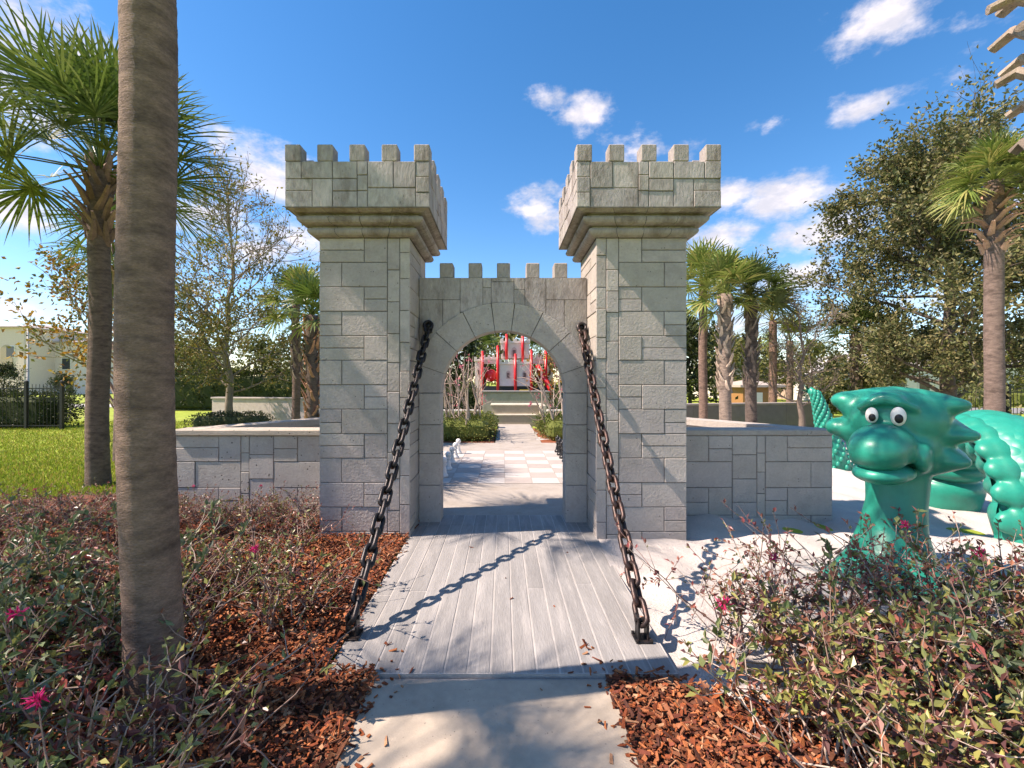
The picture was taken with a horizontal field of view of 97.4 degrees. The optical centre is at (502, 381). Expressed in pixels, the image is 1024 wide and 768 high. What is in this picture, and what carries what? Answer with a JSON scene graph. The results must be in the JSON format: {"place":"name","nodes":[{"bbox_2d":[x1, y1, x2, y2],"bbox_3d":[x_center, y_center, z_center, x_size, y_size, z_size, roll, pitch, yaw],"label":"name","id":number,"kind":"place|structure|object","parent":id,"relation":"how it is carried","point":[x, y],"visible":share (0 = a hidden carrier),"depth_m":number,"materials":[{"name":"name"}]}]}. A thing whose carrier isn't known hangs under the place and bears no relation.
{"place":"outdoors","nodes":[
{"label":"outdoors","id":0,"kind":"place"},
{"bbox_2d":[0,420,192,499],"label":"grass","id":1,"kind":"structure","parent":0,"point":[35,479],"depth_m":9.27,"materials":[{"name":"green plant"}]},
{"bbox_2d":[335,679,638,767],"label":"concrete path","id":2,"kind":"structure","parent":0,"point":[474,723],"depth_m":2.11,"materials":[{"name":"grey concrete"}]},
{"bbox_2d":[443,424,562,514],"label":"courtyard pavement","id":3,"kind":"structure","parent":0,"point":[477,498],"depth_m":6.55,"materials":[{"name":"concrete"}]},
{"bbox_2d":[443,451,562,482],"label":"chessboard paving","id":4,"kind":"structure","parent":3,"relation":"on","point":[468,467],"depth_m":8.33,"materials":[{"name":"white tile"}]},
{"bbox_2d":[419,263,586,522],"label":"arch wall","id":5,"kind":"structure","parent":3,"relation":"on","point":[548,315],"depth_m":5.13,"materials":[{"name":"stone"}]},
{"bbox_2d":[341,320,433,640],"bbox_3d":[-0.898,0.449,3.970,0.126,2.301,2.403,0,0,3],"label":"iron chain","id":6,"kind":"object","parent":5,"relation":"attached to","point":[353,616],"visible":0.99,"depth_m":3.45,"materials":[{"name":"black metal"}]},
{"bbox_2d":[0,383,1023,702],"bbox_3d":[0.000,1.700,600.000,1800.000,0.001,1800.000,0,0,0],"label":"lawn","id":7,"kind":"structure","parent":0,"point":[184,413],"depth_m":14.30,"materials":[{"name":"green plant"}]},
{"bbox_2d":[0,361,30,396],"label":"broadleaf tree","id":8,"kind":"object","parent":7,"relation":"on","point":[7,371],"visible":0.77,"depth_m":37.95,"materials":[{"name":"green plant"}]},
{"bbox_2d":[0,380,63,429],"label":"metal fence","id":9,"kind":"object","parent":7,"relation":"on","point":[26,388],"visible":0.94,"depth_m":15.99,"materials":[{"name":"black metal"}]},
{"bbox_2d":[0,389,84,427],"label":"fence","id":10,"kind":"object","parent":7,"relation":"on","point":[67,411],"visible":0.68,"depth_m":16.46,"materials":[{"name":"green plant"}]},
{"bbox_2d":[0,325,87,394],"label":"apartment block","id":11,"kind":"structure","parent":7,"relation":"on","point":[40,373],"depth_m":58.92,"materials":[{"name":"beige paint"}]},
{"bbox_2d":[42,371,78,400],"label":"broadleaf tree","id":12,"kind":"object","parent":7,"relation":"on","point":[58,377],"visible":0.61,"depth_m":35.72,"materials":[{"name":"green plant"}]},
{"bbox_2d":[52,340,112,393],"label":"apartment block","id":13,"kind":"structure","parent":7,"relation":"on","point":[69,364],"depth_m":62.00,"materials":[{"name":"beige paint"}]},
{"bbox_2d":[0,225,193,440],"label":"broadleaf tree","id":14,"kind":"object","parent":7,"relation":"on","point":[74,285],"visible":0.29,"depth_m":11.85,"materials":[{"name":"green plant"}]},
{"bbox_2d":[28,191,193,461],"bbox_3d":[-8.135,-1.305,9.524,2.676,6.018,2.931,0,0,0],"label":"palm tree","id":15,"kind":"object","parent":7,"relation":"on","point":[82,247],"visible":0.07,"depth_m":9.42,"materials":[{"name":"green plant"}]},
{"bbox_2d":[0,0,251,487],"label":"palm tree","id":16,"kind":"object","parent":7,"relation":"on","point":[69,77],"visible":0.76,"depth_m":7.11,"materials":[{"name":"green plant"}]},
{"bbox_2d":[0,493,418,767],"bbox_3d":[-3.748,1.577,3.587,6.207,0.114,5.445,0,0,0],"label":"bark mulch","id":17,"kind":"object","parent":7,"relation":"on","point":[312,735],"visible":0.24,"depth_m":2.48,"materials":[{"name":"brown wood"}]},
{"bbox_2d":[0,485,57,525],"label":"flowering shrub","id":18,"kind":"object","parent":17,"relation":"on","point":[22,500],"visible":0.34,"depth_m":5.09,"materials":[{"name":"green plant"}]},
{"bbox_2d":[0,481,103,557],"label":"flowering shrub","id":19,"kind":"object","parent":17,"relation":"on","point":[8,530],"visible":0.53,"depth_m":4.19,"materials":[{"name":"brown plant"}]},
{"bbox_2d":[0,525,117,689],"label":"flowering shrub","id":20,"kind":"object","parent":17,"relation":"on","point":[54,639],"visible":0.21,"depth_m":2.36,"materials":[{"name":"green plant"}]},
{"bbox_2d":[2,520,117,587],"bbox_3d":[-3.435,1.399,3.561,0.954,0.561,1.009,0,0,35],"label":"flowering shrub","id":21,"kind":"object","parent":17,"relation":"on","point":[86,542],"visible":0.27,"depth_m":3.52,"materials":[{"name":"green plant"}]},
{"bbox_2d":[0,548,121,705],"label":"flowering shrub","id":22,"kind":"object","parent":17,"relation":"on","point":[30,598],"visible":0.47,"depth_m":2.09,"materials":[{"name":"green plant"}]},
{"bbox_2d":[7,489,115,557],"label":"flowering shrub","id":23,"kind":"object","parent":17,"relation":"on","point":[77,520],"visible":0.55,"depth_m":4.41,"materials":[{"name":"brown plant"}]},
{"bbox_2d":[13,491,115,531],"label":"flowering shrub","id":24,"kind":"object","parent":17,"relation":"on","point":[65,509],"visible":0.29,"depth_m":4.88,"materials":[{"name":"brown plant"}]},
{"bbox_2d":[27,477,116,526],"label":"flowering shrub","id":25,"kind":"object","parent":17,"relation":"on","point":[64,501],"visible":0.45,"depth_m":5.06,"materials":[{"name":"brown plant"}]},
{"bbox_2d":[0,541,212,767],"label":"flowering shrub","id":26,"kind":"object","parent":17,"relation":"on","point":[25,687],"visible":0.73,"depth_m":1.87,"materials":[{"name":"green plant"}]},
{"bbox_2d":[0,482,227,624],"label":"flowering shrub","id":27,"kind":"object","parent":17,"relation":"on","point":[83,565],"visible":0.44,"depth_m":2.95,"materials":[{"name":"green plant"}]},
{"bbox_2d":[0,659,233,767],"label":"flowering shrub","id":28,"kind":"object","parent":17,"relation":"on","point":[41,761],"visible":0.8,"depth_m":1.40,"materials":[{"name":"green plant"}]},
{"bbox_2d":[0,516,251,725],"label":"flowering shrub","id":29,"kind":"object","parent":17,"relation":"on","point":[108,652],"visible":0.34,"depth_m":2.32,"materials":[{"name":"green plant"}]},
{"bbox_2d":[113,0,185,736],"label":"palm tree","id":30,"kind":"object","parent":17,"relation":"on","point":[149,543],"visible":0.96,"depth_m":2.04,"materials":[{"name":"brown plant"}]},
{"bbox_2d":[18,536,304,686],"bbox_3d":[-1.938,1.335,2.639,1.368,0.761,1.294,0,0,40],"label":"flowering shrub","id":31,"kind":"object","parent":17,"relation":"on","point":[196,611],"visible":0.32,"depth_m":2.55,"materials":[{"name":"green plant"}]},
{"bbox_2d":[88,528,265,597],"bbox_3d":[-2.351,1.379,3.334,1.014,0.614,1.072,0,0,-37],"label":"flowering shrub","id":32,"kind":"object","parent":17,"relation":"on","point":[191,560],"visible":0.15,"depth_m":3.36,"materials":[{"name":"green plant"}]},
{"bbox_2d":[0,607,362,767],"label":"flowering shrub","id":33,"kind":"object","parent":17,"relation":"on","point":[151,706],"visible":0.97,"depth_m":1.74,"materials":[{"name":"green plant"}]},
{"bbox_2d":[100,495,318,597],"bbox_3d":[-2.177,1.359,3.523,1.164,0.685,1.231,0,0,-1],"label":"flowering shrub","id":34,"kind":"object","parent":17,"relation":"on","point":[236,557],"visible":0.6,"depth_m":3.57,"materials":[{"name":"green plant"}]},
{"bbox_2d":[188,494,263,528],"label":"flowering shrub","id":35,"kind":"object","parent":17,"relation":"on","point":[216,515],"visible":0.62,"depth_m":4.85,"materials":[{"name":"brown plant"}]},
{"bbox_2d":[186,489,280,530],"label":"flowering shrub","id":36,"kind":"object","parent":17,"relation":"on","point":[233,514],"visible":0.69,"depth_m":4.81,"materials":[{"name":"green plant"}]},
{"bbox_2d":[228,486,302,525],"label":"flowering shrub","id":37,"kind":"object","parent":17,"relation":"on","point":[278,508],"visible":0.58,"depth_m":5.00,"materials":[{"name":"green plant"}]},
{"bbox_2d":[231,481,319,532],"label":"flowering shrub","id":38,"kind":"object","parent":17,"relation":"on","point":[270,507],"visible":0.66,"depth_m":5.00,"materials":[{"name":"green plant"}]},
{"bbox_2d":[182,526,394,646],"bbox_3d":[-1.366,1.336,3.029,1.229,0.745,1.300,0,0,-2],"label":"flowering shrub","id":39,"kind":"object","parent":17,"relation":"on","point":[280,581],"visible":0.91,"depth_m":2.92,"materials":[{"name":"green plant"}]},
{"bbox_2d":[225,485,359,555],"bbox_3d":[-1.985,1.396,4.274,0.982,0.588,0.956,0,0,37],"label":"flowering shrub","id":40,"kind":"object","parent":17,"relation":"on","point":[310,532],"visible":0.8,"depth_m":4.31,"materials":[{"name":"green plant"}]},
{"bbox_2d":[266,480,319,536],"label":"flowering shrub","id":41,"kind":"object","parent":17,"relation":"on","point":[314,508],"visible":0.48,"depth_m":4.88,"materials":[{"name":"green plant"}]},
{"bbox_2d":[111,139,319,415],"bbox_3d":[-9.616,-3.498,15.928,7.950,10.405,7.598,0,0,42],"label":"broadleaf tree","id":42,"kind":"object","parent":7,"relation":"on","point":[229,323],"visible":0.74,"depth_m":15.48,"materials":[{"name":"green plant"}]},
{"bbox_2d":[183,410,278,427],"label":"clipped hedge","id":43,"kind":"object","parent":7,"relation":"on","point":[216,418],"visible":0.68,"depth_m":13.76,"materials":[{"name":"green plant"}]},
{"bbox_2d":[175,366,305,410],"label":"clipped hedge","id":44,"kind":"object","parent":7,"relation":"on","point":[202,399],"visible":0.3,"depth_m":26.62,"materials":[{"name":"green plant"}]},
{"bbox_2d":[176,417,320,516],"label":"wing wall","id":45,"kind":"structure","parent":7,"relation":"on","point":[238,459],"depth_m":5.40,"materials":[{"name":"stone"}]},
{"bbox_2d":[218,329,303,386],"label":"broadleaf tree","id":46,"kind":"object","parent":7,"relation":"on","point":[261,346],"visible":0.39,"depth_m":27.34,"materials":[{"name":"green plant"}]},
{"bbox_2d":[211,397,319,420],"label":"garden wall","id":47,"kind":"structure","parent":7,"relation":"on","point":[279,408],"depth_m":18.03,"materials":[{"name":"concrete"}]},
{"bbox_2d":[253,261,320,419],"bbox_3d":[-6.210,-0.981,13.442,2.405,5.368,2.547,0,0,-30],"label":"palm tree","id":48,"kind":"object","parent":7,"relation":"on","point":[296,355],"visible":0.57,"depth_m":13.38,"materials":[{"name":"green plant"}]},
{"bbox_2d":[269,267,320,417],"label":"palm tree","id":49,"kind":"object","parent":7,"relation":"on","point":[306,292],"visible":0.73,"depth_m":11.36,"materials":[{"name":"green plant"}]},
{"bbox_2d":[285,144,446,545],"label":"castle tower","id":50,"kind":"structure","parent":7,"relation":"on","point":[377,230],"depth_m":4.65,"materials":[{"name":"stone"}]},
{"bbox_2d":[442,379,478,409],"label":"clipped hedge","id":51,"kind":"object","parent":7,"relation":"on","point":[471,399],"visible":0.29,"depth_m":20.12,"materials":[{"name":"green plant"}]},
{"bbox_2d":[445,338,503,408],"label":"broadleaf tree","id":52,"kind":"object","parent":7,"relation":"on","point":[470,347],"visible":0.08,"depth_m":28.31,"materials":[{"name":"green plant"}]},
{"bbox_2d":[443,428,555,442],"bbox_3d":[0.400,1.660,13.810,6.000,0.080,3.780,0,0,0],"label":"planting bed","id":53,"kind":"object","parent":7,"relation":"on","point":[542,441],"visible":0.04,"depth_m":12.25,"materials":[{"name":"brown soil"}]},
{"bbox_2d":[443,355,477,419],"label":"crepe myrtle","id":54,"kind":"object","parent":53,"relation":"on","point":[445,403],"visible":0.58,"depth_m":12.99,"materials":[{"name":"brown plant"}]},
{"bbox_2d":[443,353,484,425],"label":"crepe myrtle","id":55,"kind":"object","parent":53,"relation":"on","point":[467,414],"visible":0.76,"depth_m":12.52,"materials":[{"name":"brown plant"}]},
{"bbox_2d":[445,356,493,417],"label":"crepe myrtle","id":56,"kind":"object","parent":53,"relation":"on","point":[476,399],"visible":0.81,"depth_m":13.38,"materials":[{"name":"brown plant"}]},
{"bbox_2d":[443,410,498,442],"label":"clipped hedge","id":57,"kind":"object","parent":53,"relation":"on","point":[477,428],"visible":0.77,"depth_m":12.29,"materials":[{"name":"green plant"}]},
{"bbox_2d":[508,361,562,436],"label":"crepe myrtle","id":58,"kind":"object","parent":53,"relation":"on","point":[539,409],"visible":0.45,"depth_m":13.20,"materials":[{"name":"brown plant"}]},
{"bbox_2d":[517,350,563,420],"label":"crepe myrtle","id":59,"kind":"object","parent":53,"relation":"on","point":[546,400],"visible":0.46,"depth_m":12.64,"materials":[{"name":"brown plant"}]},
{"bbox_2d":[532,411,562,440],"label":"clipped hedge","id":60,"kind":"object","parent":53,"relation":"on","point":[551,429],"visible":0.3,"depth_m":12.58,"materials":[{"name":"green plant"}]},
{"bbox_2d":[461,333,538,385],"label":"broadleaf tree","id":61,"kind":"object","parent":7,"relation":"on","point":[511,336],"visible":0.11,"depth_m":42.58,"materials":[{"name":"green plant"}]},
{"bbox_2d":[328,515,678,682],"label":"plank walkway","id":62,"kind":"structure","parent":7,"relation":"on","point":[441,604],"depth_m":3.17,"materials":[{"name":"grey wood"}]},
{"bbox_2d":[576,322,652,643],"bbox_3d":[0.883,0.461,3.956,0.126,2.279,2.429,0,0,0],"label":"iron chain","id":63,"kind":"object","parent":62,"relation":"on","point":[638,601],"visible":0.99,"depth_m":3.41,"materials":[{"name":"black metal"}]},
{"bbox_2d":[474,334,552,404],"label":"play castle","id":64,"kind":"structure","parent":7,"relation":"on","point":[514,349],"depth_m":25.33,"materials":[{"name":"red plastic"}]},
{"bbox_2d":[482,390,550,412],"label":"stage wall","id":65,"kind":"structure","parent":7,"relation":"on","point":[512,396],"depth_m":23.20,"materials":[{"name":"concrete"}]},
{"bbox_2d":[490,403,545,425],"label":"stepped wall","id":66,"kind":"structure","parent":7,"relation":"on","point":[510,413],"depth_m":17.59,"materials":[{"name":"concrete"}]},
{"bbox_2d":[344,541,1023,767],"bbox_3d":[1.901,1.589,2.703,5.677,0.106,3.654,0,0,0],"label":"bark mulch","id":67,"kind":"object","parent":7,"relation":"on","point":[656,745],"visible":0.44,"depth_m":2.07,"materials":[{"name":"brown wood"}]},
{"bbox_2d":[615,521,877,712],"bbox_3d":[1.474,1.371,2.606,1.364,0.824,1.328,0,0,0],"label":"flowering shrub","id":68,"kind":"object","parent":67,"relation":"on","point":[733,642],"visible":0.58,"depth_m":2.63,"materials":[{"name":"green plant"}]},
{"bbox_2d":[677,568,1023,767],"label":"flowering shrub","id":69,"kind":"object","parent":67,"relation":"on","point":[822,707],"visible":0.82,"depth_m":1.85,"materials":[{"name":"green plant"}]},
{"bbox_2d":[718,544,1023,712],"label":"flowering shrub","id":70,"kind":"object","parent":67,"relation":"on","point":[872,628],"visible":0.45,"depth_m":2.30,"materials":[{"name":"green plant"}]},
{"bbox_2d":[773,606,1023,767],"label":"flowering shrub","id":71,"kind":"object","parent":67,"relation":"on","point":[924,737],"visible":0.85,"depth_m":1.74,"materials":[{"name":"green plant"}]},
{"bbox_2d":[779,532,1023,763],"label":"flowering shrub","id":72,"kind":"object","parent":67,"relation":"on","point":[1010,691],"visible":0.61,"depth_m":1.97,"materials":[{"name":"green plant"}]},
{"bbox_2d":[815,506,1023,699],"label":"flowering shrub","id":73,"kind":"object","parent":67,"relation":"on","point":[912,612],"visible":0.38,"depth_m":2.44,"materials":[{"name":"green plant"}]},
{"bbox_2d":[914,541,1023,658],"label":"flowering shrub","id":74,"kind":"object","parent":67,"relation":"on","point":[973,570],"visible":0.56,"depth_m":2.55,"materials":[{"name":"green plant"}]},
{"bbox_2d":[930,587,1023,698],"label":"flowering shrub","id":75,"kind":"object","parent":67,"relation":"on","point":[1003,633],"visible":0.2,"depth_m":2.23,"materials":[{"name":"green plant"}]},
{"bbox_2d":[685,306,717,399],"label":"broadleaf tree","id":76,"kind":"object","parent":7,"relation":"on","point":[694,347],"visible":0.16,"depth_m":23.96,"materials":[{"name":"green plant"}]},
{"bbox_2d":[686,308,743,402],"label":"broadleaf tree","id":77,"kind":"object","parent":7,"relation":"on","point":[712,379],"visible":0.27,"depth_m":24.09,"materials":[{"name":"green plant"}]},
{"bbox_2d":[685,236,754,418],"bbox_3d":[6.225,-1.443,13.935,2.944,6.294,2.946,0,0,0],"label":"palm tree","id":78,"kind":"object","parent":7,"relation":"on","point":[695,255],"visible":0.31,"depth_m":13.88,"materials":[{"name":"green plant"}]},
{"bbox_2d":[686,243,773,420],"bbox_3d":[6.059,-0.990,12.025,2.530,5.386,2.340,0,0,-31],"label":"palm tree","id":79,"kind":"object","parent":7,"relation":"on","point":[721,270],"visible":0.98,"depth_m":11.87,"materials":[{"name":"green plant"}]},
{"bbox_2d":[707,332,784,395],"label":"broadleaf tree","id":80,"kind":"object","parent":7,"relation":"on","point":[738,350],"visible":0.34,"depth_m":33.44,"materials":[{"name":"green plant"}]},
{"bbox_2d":[714,380,785,402],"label":"shed","id":81,"kind":"structure","parent":7,"relation":"on","point":[738,389],"depth_m":30.00,"materials":[{"name":"beige"}]},
{"bbox_2d":[698,250,811,422],"bbox_3d":[6.872,-0.986,12.515,2.717,5.379,2.736,0,0,0],"label":"palm tree","id":82,"kind":"object","parent":7,"relation":"on","point":[750,380],"visible":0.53,"depth_m":12.35,"materials":[{"name":"green plant"}]},
{"bbox_2d":[732,282,816,401],"bbox_3d":[10.189,-1.147,17.002,3.283,5.701,3.268,0,0,0],"label":"palm tree","id":83,"kind":"object","parent":7,"relation":"on","point":[773,357],"visible":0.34,"depth_m":16.91,"materials":[{"name":"green plant"}]},
{"bbox_2d":[757,312,825,401],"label":"palm tree","id":84,"kind":"object","parent":7,"relation":"on","point":[790,391],"visible":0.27,"depth_m":18.39,"materials":[{"name":"green plant"}]},
{"bbox_2d":[756,291,855,426],"bbox_3d":[7.792,-0.373,11.665,2.185,4.150,2.865,0,0,28],"label":"broadleaf tree","id":85,"kind":"object","parent":7,"relation":"on","point":[801,381],"visible":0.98,"depth_m":11.56,"materials":[{"name":"green plant"}]},
{"bbox_2d":[765,340,849,395],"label":"broadleaf tree","id":86,"kind":"object","parent":7,"relation":"on","point":[811,353],"visible":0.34,"depth_m":37.73,"materials":[{"name":"green plant"}]},
{"bbox_2d":[811,293,886,390],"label":"palm tree","id":87,"kind":"object","parent":7,"relation":"on","point":[856,376],"visible":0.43,"depth_m":16.40,"materials":[{"name":"green plant"}]},
{"bbox_2d":[755,43,1023,415],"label":"broadleaf tree","id":88,"kind":"object","parent":7,"relation":"on","point":[909,176],"visible":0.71,"depth_m":13.25,"materials":[{"name":"green plant"}]},
{"bbox_2d":[847,351,938,391],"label":"house","id":89,"kind":"structure","parent":7,"relation":"on","point":[913,384],"depth_m":40.00,"materials":[{"name":"beige paint"}]},
{"bbox_2d":[0,0,1023,382],"label":"sky","id":90,"kind":"structure","parent":0,"point":[502,94],"materials":[{"name":"blue"}]},
{"bbox_2d":[686,402,814,426],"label":"garden wall","id":91,"kind":"structure","parent":0,"point":[782,413],"depth_m":16.03,"materials":[{"name":"stone"}]},
{"bbox_2d":[532,432,1023,704],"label":"sand","id":92,"kind":"structure","parent":0,"point":[848,500],"depth_m":4.19,"materials":[{"name":"white sand"}]},
{"bbox_2d":[559,144,720,540],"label":"castle tower","id":93,"kind":"structure","parent":92,"relation":"on","point":[628,231],"depth_m":4.65,"materials":[{"name":"stone"}]},
{"bbox_2d":[685,417,832,523],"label":"wing wall","id":94,"kind":"structure","parent":92,"relation":"on","point":[751,469],"depth_m":5.40,"materials":[{"name":"stone"}]},
{"bbox_2d":[683,506,932,680],"bbox_3d":[1.860,1.345,3.025,1.364,0.816,1.328,0,0,-38],"label":"flowering shrub","id":95,"kind":"object","parent":92,"relation":"on","point":[814,592],"visible":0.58,"depth_m":3.06,"materials":[{"name":"green plant"}]},
{"bbox_2d":[802,385,852,470],"bbox_3d":[6.218,0.902,8.564,0.832,1.705,0.532,0,0,-4],"label":"dragon sculpture","id":96,"kind":"object","parent":92,"relation":"on","point":[822,414],"visible":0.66,"depth_m":8.52,"materials":[{"name":"teal plastic"}]},
{"bbox_2d":[723,498,1023,660],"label":"flowering shrub","id":97,"kind":"object","parent":92,"relation":"on","point":[864,579],"visible":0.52,"depth_m":2.93,"materials":[{"name":"green plant"}]},
{"bbox_2d":[823,386,980,606],"bbox_3d":[3.181,0.927,3.681,1.024,1.778,0.991,0,0,-41],"label":"dragon sculpture","id":98,"kind":"object","parent":92,"relation":"on","point":[902,444],"visible":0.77,"depth_m":3.54,"materials":[{"name":"teal paint"}]},
{"bbox_2d":[787,505,1023,630],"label":"flowering shrub","id":99,"kind":"object","parent":92,"relation":"on","point":[947,565],"visible":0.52,"depth_m":3.00,"materials":[{"name":"green plant"}]},
{"bbox_2d":[882,516,1023,628],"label":"flowering shrub","id":100,"kind":"object","parent":92,"relation":"on","point":[1011,557],"visible":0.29,"depth_m":3.21,"materials":[{"name":"green plant"}]},
{"bbox_2d":[919,121,1023,411],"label":"palm tree","id":101,"kind":"object","parent":92,"relation":"on","point":[991,154],"visible":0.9,"depth_m":8.90,"materials":[{"name":"green plant"}]},
{"bbox_2d":[929,410,1023,543],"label":"dragon sculpture","id":102,"kind":"object","parent":92,"relation":"on","point":[995,469],"visible":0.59,"depth_m":4.90,"materials":[{"name":"teal plastic"}]},
{"bbox_2d":[985,0,1023,154],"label":"palm tree","id":103,"kind":"object","parent":92,"relation":"on","point":[1012,71],"visible":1,"depth_m":3.65,"materials":[{"name":"beige plant"}]},
{"bbox_2d":[757,343,807,396],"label":"broadleaf tree","id":104,"kind":"object","parent":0,"point":[763,352],"visible":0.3,"depth_m":39.20,"materials":[{"name":"green plant"}]},
{"bbox_2d":[976,337,1023,390],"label":"broadleaf tree","id":105,"kind":"object","parent":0,"point":[1017,377],"visible":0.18,"depth_m":37.28,"materials":[{"name":"green plant"}]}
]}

